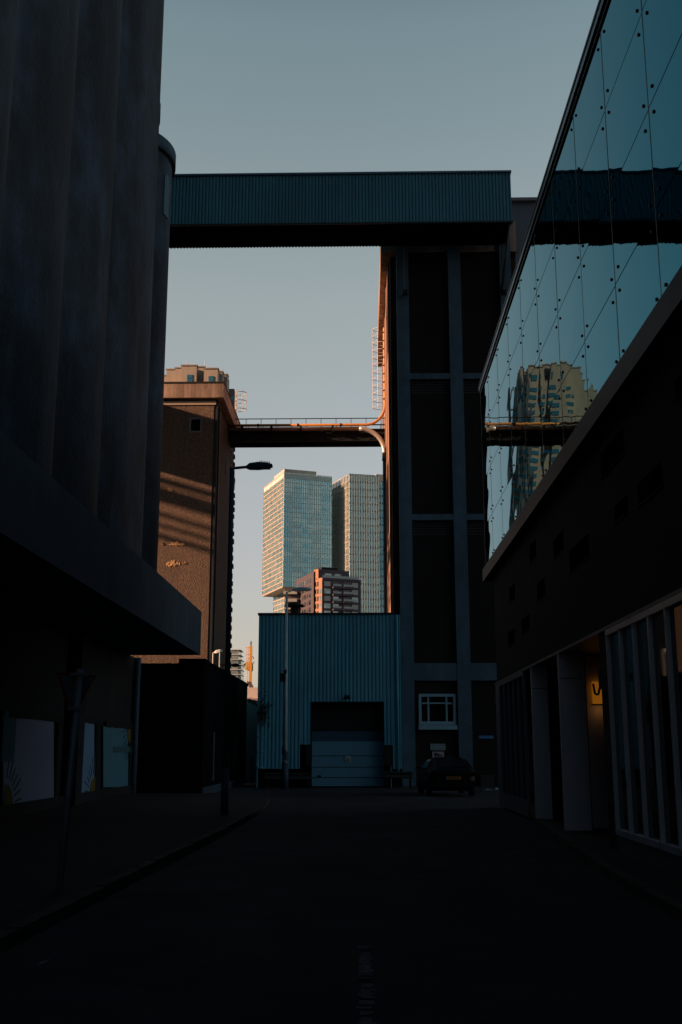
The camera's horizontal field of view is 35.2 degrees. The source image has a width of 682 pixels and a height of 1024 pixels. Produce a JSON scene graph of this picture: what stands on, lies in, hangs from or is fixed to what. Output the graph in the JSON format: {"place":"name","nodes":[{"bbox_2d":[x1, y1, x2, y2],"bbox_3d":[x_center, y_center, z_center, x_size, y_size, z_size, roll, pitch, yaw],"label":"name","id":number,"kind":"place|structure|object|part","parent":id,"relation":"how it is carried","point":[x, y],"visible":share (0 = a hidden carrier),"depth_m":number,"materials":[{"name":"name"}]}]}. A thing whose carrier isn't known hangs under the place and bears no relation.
{"place":"outdoors","nodes":[
{"label":"outdoors","id":0,"kind":"place"},
{"bbox_2d":[0,793,263,929],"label":"pavement","id":1,"kind":"structure","parent":0,"point":[109,837],"depth_m":19.08,"materials":[{"name":"concrete"}]},
{"bbox_2d":[55,669,95,893],"bbox_3d":[-3.021,3.023,12.221,0.155,2.453,0.600,-8,-15,32],"label":"yield sign","id":2,"kind":"object","parent":1,"relation":"on","point":[75,686],"visible":1,"depth_m":12.23,"materials":[{"name":"metal"}]},
{"bbox_2d":[220,460,272,814],"bbox_3d":[-2.359,3.017,27.082,1.144,8.883,0.340,0,-12,1],"label":"street lamp","id":3,"kind":"object","parent":1,"relation":"on","point":[263,465],"visible":1,"depth_m":27.02,"materials":[{"name":"metal"}]},
{"bbox_2d":[0,785,681,1023],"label":"road","id":4,"kind":"structure","parent":0,"point":[455,907],"depth_m":9.94,"materials":[{"name":"grey asphalt"}]},
{"bbox_2d":[0,0,201,818],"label":"silo building","id":5,"kind":"structure","parent":4,"relation":"on","point":[86,587],"depth_m":27.91,"materials":[{"name":"concrete"}]},
{"bbox_2d":[142,134,175,570],"bbox_3d":[-8.811,-5.401,40.592,4.520,18.110,4.520,0,-12,1],"label":"concrete silo","id":6,"kind":"object","parent":5,"relation":"on","point":[166,168],"visible":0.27,"depth_m":40.03,"materials":[{"name":"grey concrete"}]},
{"bbox_2d":[0,793,268,952],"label":"kerb","id":7,"kind":"structure","parent":4,"relation":"on","point":[21,930],"depth_m":12.44,"materials":[{"name":"concrete"}]},
{"bbox_2d":[136,659,248,792],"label":"building","id":8,"kind":"structure","parent":4,"relation":"on","point":[181,726],"depth_m":40.51,"materials":[{"name":"concrete"}]},
{"bbox_2d":[212,649,222,666],"bbox_3d":[-6.345,8.004,55.270,0.513,1.838,0.770,0,-12,1],"label":"roof lamp","id":9,"kind":"object","parent":8,"relation":"on","point":[218,650],"visible":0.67,"depth_m":55.13,"materials":[{"name":"white metal"}]},
{"bbox_2d":[248,698,257,706],"bbox_3d":[-4.325,9.622,53.823,0.197,0.766,1.229,8,-15,-32],"label":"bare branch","id":10,"kind":"object","parent":8,"relation":"attached to","point":[250,701],"visible":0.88,"depth_m":54.07,"materials":[{"name":"brown plant"}]},
{"bbox_2d":[264,773,310,787],"bbox_3d":[-2.359,11.832,47.364,2.036,0.666,0.200,0,-12,1],"label":"guard rail","id":11,"kind":"object","parent":4,"relation":"on","point":[292,776],"visible":0.88,"depth_m":47.34,"materials":[{"name":"metal"}]},
{"bbox_2d":[280,586,311,788],"bbox_3d":[-1.989,7.619,47.098,1.346,8.778,0.356,0,-12,1],"label":"street lamp","id":12,"kind":"object","parent":4,"relation":"on","point":[285,754],"visible":1,"depth_m":46.91,"materials":[{"name":"metal"}]},
{"bbox_2d":[256,612,401,787],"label":"corrugated shed","id":13,"kind":"structure","parent":4,"relation":"on","point":[334,659],"depth_m":48.89,"materials":[{"name":"blue metal"}]},
{"bbox_2d":[257,716,264,752],"bbox_3d":[-3.582,10.343,48.306,0.392,2.299,0.178,0,-12,1],"label":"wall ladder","id":14,"kind":"object","parent":13,"relation":"attached to","point":[263,736],"depth_m":48.35,"materials":[{"name":"metal"}]},
{"bbox_2d":[255,688,272,728],"bbox_3d":[-3.486,9.005,48.530,0.671,2.133,0.485,-6,-14,27],"label":"climbing plant","id":15,"kind":"object","parent":13,"relation":"attached to","point":[263,712],"visible":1,"depth_m":48.50,"materials":[{"name":"green plant"}]},
{"bbox_2d":[284,602,304,612],"bbox_3d":[-2.211,4.712,51.047,0.996,0.894,0.996,0,-12,1],"label":"roof vent","id":16,"kind":"object","parent":13,"relation":"on","point":[294,606],"visible":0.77,"depth_m":50.90,"materials":[{"name":"black metal"}]},
{"bbox_2d":[312,703,383,785],"bbox_3d":[0.310,10.530,48.726,3.242,3.677,0.110,0,-12,1],"label":"roller door","id":17,"kind":"structure","parent":13,"relation":"in","point":[339,730],"depth_m":48.70,"materials":[{"name":"paint"}]},
{"bbox_2d":[345,756,350,761],"bbox_3d":[0.310,11.143,48.524,0.266,0.249,0.019,0,-12,1],"label":"door notice","id":18,"kind":"object","parent":17,"relation":"attached to","point":[347,758],"depth_m":48.52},
{"bbox_2d":[356,946,376,1023],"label":"road marking","id":19,"kind":"object","parent":4,"relation":"on","point":[365,967],"visible":1,"depth_m":7.53,"materials":[{"name":"paint"}]},
{"bbox_2d":[385,771,411,787],"bbox_3d":[2.528,11.781,47.268,1.224,0.724,0.200,0,-12,1],"label":"guard rail","id":20,"kind":"object","parent":4,"relation":"on","point":[398,774],"visible":1,"depth_m":47.25,"materials":[{"name":"metal"}]},
{"bbox_2d":[416,757,475,795],"bbox_3d":[3.972,10.023,40.881,2.150,1.388,4.038,1,-12,-3],"label":"parked car","id":21,"kind":"object","parent":4,"relation":"on","point":[458,774],"visible":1,"depth_m":39.16,"materials":[{"name":"black paint"}]},
{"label":"side window","id":22,"kind":"part","parent":21,"relation":"part of","materials":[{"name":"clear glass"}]},
{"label":"rear window","id":23,"kind":"part","parent":21,"relation":"part of","materials":[{"name":"black glass"}]},
{"bbox_2d":[378,221,516,785],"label":"brick tower","id":24,"kind":"structure","parent":4,"relation":"on","point":[439,323],"depth_m":53.20,"materials":[{"name":"brick"}]},
{"bbox_2d":[228,418,384,447],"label":"pipe bridge","id":25,"kind":"structure","parent":24,"relation":"attached to","point":[260,439],"depth_m":64.52,"materials":[{"name":"metal"}]},
{"bbox_2d":[228,425,386,611],"bbox_3d":[-2.369,4.723,62.231,10.197,20.172,0.568,0,-12,1],"label":"elbow pipe","id":26,"kind":"object","parent":25,"relation":"attached to","point":[271,429],"visible":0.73,"depth_m":64.05,"materials":[{"name":"metal"}]},
{"bbox_2d":[228,327,384,426],"bbox_3d":[-2.162,-8.345,65.051,10.213,6.661,0.217,0,-12,1],"label":"drain pipe","id":27,"kind":"object","parent":24,"relation":"attached to","point":[312,425],"visible":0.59,"depth_m":64.33,"materials":[{"name":"metal"}]},
{"bbox_2d":[169,170,512,295],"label":"conveyor bridge","id":28,"kind":"structure","parent":24,"relation":"attached to","point":[405,209],"depth_m":53.23,"materials":[{"name":"metal"}]},
{"bbox_2d":[372,327,384,416],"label":"caged ladder","id":29,"kind":"object","parent":24,"relation":"attached to","point":[377,366],"visible":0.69,"depth_m":66.96,"materials":[{"name":"grey metal"}]},
{"bbox_2d":[430,744,444,749],"bbox_3d":[4.545,11.026,50.437,0.699,0.289,0.072,0,-12,1],"label":"private sign","id":30,"kind":"object","parent":24,"relation":"attached to","point":[437,746],"visible":1,"depth_m":50.41,"materials":[{"name":"white metal"}]},
{"bbox_2d":[432,752,443,757],"bbox_3d":[4.552,11.400,50.354,0.546,0.338,0.072,0,-12,1],"label":"tow away sign","id":31,"kind":"object","parent":24,"relation":"attached to","point":[437,754],"visible":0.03,"depth_m":50.33,"materials":[{"name":"white metal"}]},
{"bbox_2d":[418,694,457,729],"bbox_3d":[4.564,9.446,50.829,1.815,1.658,0.550,0,-12,1],"label":"window","id":32,"kind":"structure","parent":24,"relation":"in","point":[436,711],"depth_m":50.86,"materials":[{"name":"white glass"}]},
{"bbox_2d":[479,736,493,738],"bbox_3d":[6.818,10.577,50.487,0.698,0.150,0.072,0,-12,1],"label":"street name sign","id":33,"kind":"object","parent":24,"relation":"attached to","point":[486,737],"visible":1,"depth_m":50.45,"materials":[{"name":"blue metal"}]},
{"bbox_2d":[479,775,493,786],"bbox_3d":[6.760,12.461,49.821,0.656,0.500,0.500,0,-12,1],"label":"utility cabinet","id":34,"kind":"object","parent":4,"relation":"on","point":[486,780],"visible":1,"depth_m":49.61,"materials":[{"name":"metal"}]},
{"bbox_2d":[523,812,681,922],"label":"kerb","id":35,"kind":"structure","parent":4,"relation":"on","point":[652,897],"depth_m":13.75,"materials":[{"name":"concrete"}]},
{"bbox_2d":[159,0,598,686],"label":"sky","id":36,"kind":"structure","parent":0,"point":[248,86],"materials":[{"name":"blue"}]},
{"bbox_2d":[511,197,536,266],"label":"rendered building","id":37,"kind":"structure","parent":0,"point":[522,209],"depth_m":57.01,"materials":[{"name":"grey concrete"}]},
{"bbox_2d":[530,804,681,901],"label":"pavement","id":38,"kind":"structure","parent":0,"point":[597,842],"depth_m":15.14,"materials":[{"name":"concrete"}]},
{"bbox_2d":[478,0,681,876],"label":"glass fronted building","id":39,"kind":"structure","parent":38,"relation":"on","point":[580,386],"depth_m":17.84,"materials":[{"name":"blue glass"}]},
{"bbox_2d":[499,681,508,808],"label":"shop window","id":40,"kind":"structure","parent":39,"relation":"in","point":[502,688],"depth_m":30.52,"materials":[{"name":"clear glass"}]},
{"bbox_2d":[503,679,513,809],"bbox_3d":[4.593,6.358,29.453,0.085,3.465,1.026,0,-12,1],"label":"shop window","id":41,"kind":"structure","parent":39,"relation":"in","point":[508,701],"depth_m":29.20,"materials":[{"name":"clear glass"}]},
{"bbox_2d":[507,677,518,811],"bbox_3d":[4.572,6.151,28.520,0.085,3.465,1.026,0,-12,1],"label":"shop window","id":42,"kind":"structure","parent":39,"relation":"in","point":[512,682],"depth_m":28.31,"materials":[{"name":"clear glass"}]},
{"bbox_2d":[512,674,523,814],"bbox_3d":[4.552,5.944,27.586,0.085,3.465,1.026,0,-12,1],"label":"shop window","id":43,"kind":"structure","parent":39,"relation":"in","point":[517,680],"depth_m":27.38,"materials":[{"name":"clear glass"}]},
{"bbox_2d":[517,671,530,816],"bbox_3d":[4.531,5.738,26.653,0.085,3.465,1.026,0,-12,1],"label":"shop window","id":44,"kind":"structure","parent":39,"relation":"in","point":[526,802],"depth_m":26.40,"materials":[{"name":"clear glass"}]},
{"bbox_2d":[569,547,588,573],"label":"window","id":45,"kind":"structure","parent":39,"relation":"in","point":[586,552],"depth_m":20.41,"materials":[{"name":"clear glass"}]},
{"bbox_2d":[592,682,601,705],"bbox_3d":[5.339,3.755,22.221,0.310,0.479,0.144,0,-12,1],"label":"alarm box","id":46,"kind":"object","parent":39,"relation":"attached to","point":[597,700],"visible":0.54,"depth_m":22.16,"materials":[{"name":"yellow plastic"}]},
{"bbox_2d":[592,667,601,695],"bbox_3d":[4.457,2.837,18.006,0.507,0.471,0.180,0,-12,1],"label":"wall lamp","id":47,"kind":"object","parent":39,"relation":"attached to","point":[599,681],"visible":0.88,"depth_m":17.97,"materials":[{"name":"black metal"}]},
{"bbox_2d":[601,446,624,479],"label":"window","id":48,"kind":"structure","parent":39,"relation":"in","point":[620,454],"depth_m":17.51,"materials":[{"name":"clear glass"}]},
{"bbox_2d":[605,625,633,856],"bbox_3d":[4.310,3.512,16.597,0.085,3.465,0.936,0,-12,1],"label":"shop window","id":49,"kind":"structure","parent":39,"relation":"in","point":[623,807],"depth_m":16.68,"materials":[{"name":"black glass"}]},
{"bbox_2d":[614,511,628,524],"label":"window","id":50,"kind":"structure","parent":39,"relation":"in","point":[627,512],"depth_m":16.52,"materials":[{"name":"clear glass"}]},
{"bbox_2d":[617,618,648,862],"bbox_3d":[4.291,3.325,15.752,0.085,3.465,0.933,0,-12,1],"label":"shop window","id":51,"kind":"structure","parent":39,"relation":"in","point":[630,644],"depth_m":15.66,"materials":[{"name":"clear glass"}]},
{"bbox_2d":[631,610,665,868],"bbox_3d":[4.273,3.138,14.909,0.085,3.465,0.933,0,-12,1],"label":"shop window","id":52,"kind":"structure","parent":39,"relation":"in","point":[651,740],"depth_m":14.82,"materials":[{"name":"black glass"}]},
{"bbox_2d":[637,479,662,507],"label":"window","id":53,"kind":"structure","parent":39,"relation":"in","point":[659,485],"depth_m":15.14,"materials":[{"name":"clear glass"}]},
{"bbox_2d":[646,601,681,876],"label":"shop window","id":54,"kind":"structure","parent":39,"relation":"in","point":[669,751],"depth_m":14.00,"materials":[{"name":"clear glass"}]},
{"bbox_2d":[663,592,681,856],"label":"shop window","id":55,"kind":"structure","parent":39,"relation":"in","point":[674,603],"depth_m":13.59,"materials":[{"name":"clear glass"}]},
{"label":"ground","id":56,"kind":"structure","parent":0,"visible":0},
{"bbox_2d":[130,381,239,673],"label":"pebbledash tower","id":57,"kind":"structure","parent":56,"relation":"on","point":[197,456],"depth_m":58.76,"materials":[{"name":"concrete"}]},
{"bbox_2d":[189,418,201,432],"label":"window","id":58,"kind":"structure","parent":57,"relation":"in","point":[195,424],"depth_m":59.61,"materials":[{"name":"black glass"}]},
{"bbox_2d":[220,663,239,666],"bbox_3d":[-6.215,8.514,59.718,1.178,0.210,0.300,0,-12,1],"label":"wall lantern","id":59,"kind":"object","parent":57,"relation":"attached to","point":[235,665],"depth_m":59.63,"materials":[{"name":"black metal"}]},
{"bbox_2d":[235,389,246,412],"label":"caged ladder","id":60,"kind":"object","parent":57,"relation":"on","point":[236,399],"visible":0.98,"depth_m":65.68,"materials":[{"name":"white metal"}]},
{"bbox_2d":[164,361,234,407],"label":"stepped tower","id":61,"kind":"structure","parent":56,"relation":"on","point":[190,373],"depth_m":369.69,"materials":[{"name":"beige concrete"}]},
{"bbox_2d":[230,649,243,680],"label":"slim tower","id":62,"kind":"structure","parent":56,"relation":"on","point":[237,672],"depth_m":698.02,"materials":[{"name":"white concrete"}]},
{"bbox_2d":[245,641,253,686],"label":"drilling rig","id":63,"kind":"object","parent":56,"relation":"on","point":[249,663],"visible":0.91,"depth_m":149.04,"materials":[{"name":"orange paint"}]},
{"bbox_2d":[245,699,256,782],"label":"boundary wall","id":64,"kind":"structure","parent":56,"relation":"on","point":[251,748],"depth_m":54.86,"materials":[{"name":"paint"}]},
{"bbox_2d":[247,687,257,700],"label":"white block","id":65,"kind":"structure","parent":56,"relation":"on","point":[252,692],"depth_m":138.51,"materials":[{"name":"concrete"}]},
{"bbox_2d":[262,469,331,612],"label":"glass tower","id":66,"kind":"structure","parent":56,"relation":"on","point":[297,524],"depth_m":589.16,"materials":[{"name":"teal glass"}]},
{"bbox_2d":[283,571,313,612],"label":"dark apartment wing","id":67,"kind":"structure","parent":56,"relation":"on","point":[305,599],"depth_m":438.70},
{"bbox_2d":[314,567,360,612],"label":"apartment block","id":68,"kind":"structure","parent":56,"relation":"on","point":[336,590],"depth_m":425.95,"materials":[{"name":"red brick"}]},
{"bbox_2d":[324,581,329,585],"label":"window","id":69,"kind":"structure","parent":68,"relation":"in","point":[326,583],"depth_m":424.84,"materials":[{"name":"grey glass"}]},
{"bbox_2d":[324,596,329,600],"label":"window","id":70,"kind":"structure","parent":68,"relation":"in","point":[326,598],"depth_m":423.60,"materials":[{"name":"grey glass"}]},
{"bbox_2d":[324,603,329,607],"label":"window","id":71,"kind":"structure","parent":68,"relation":"in","point":[326,605],"depth_m":422.98,"materials":[{"name":"grey glass"}]},
{"bbox_2d":[332,474,383,612],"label":"glass tower","id":72,"kind":"structure","parent":56,"relation":"on","point":[357,525],"depth_m":589.64,"materials":[{"name":"glass"}]}
]}

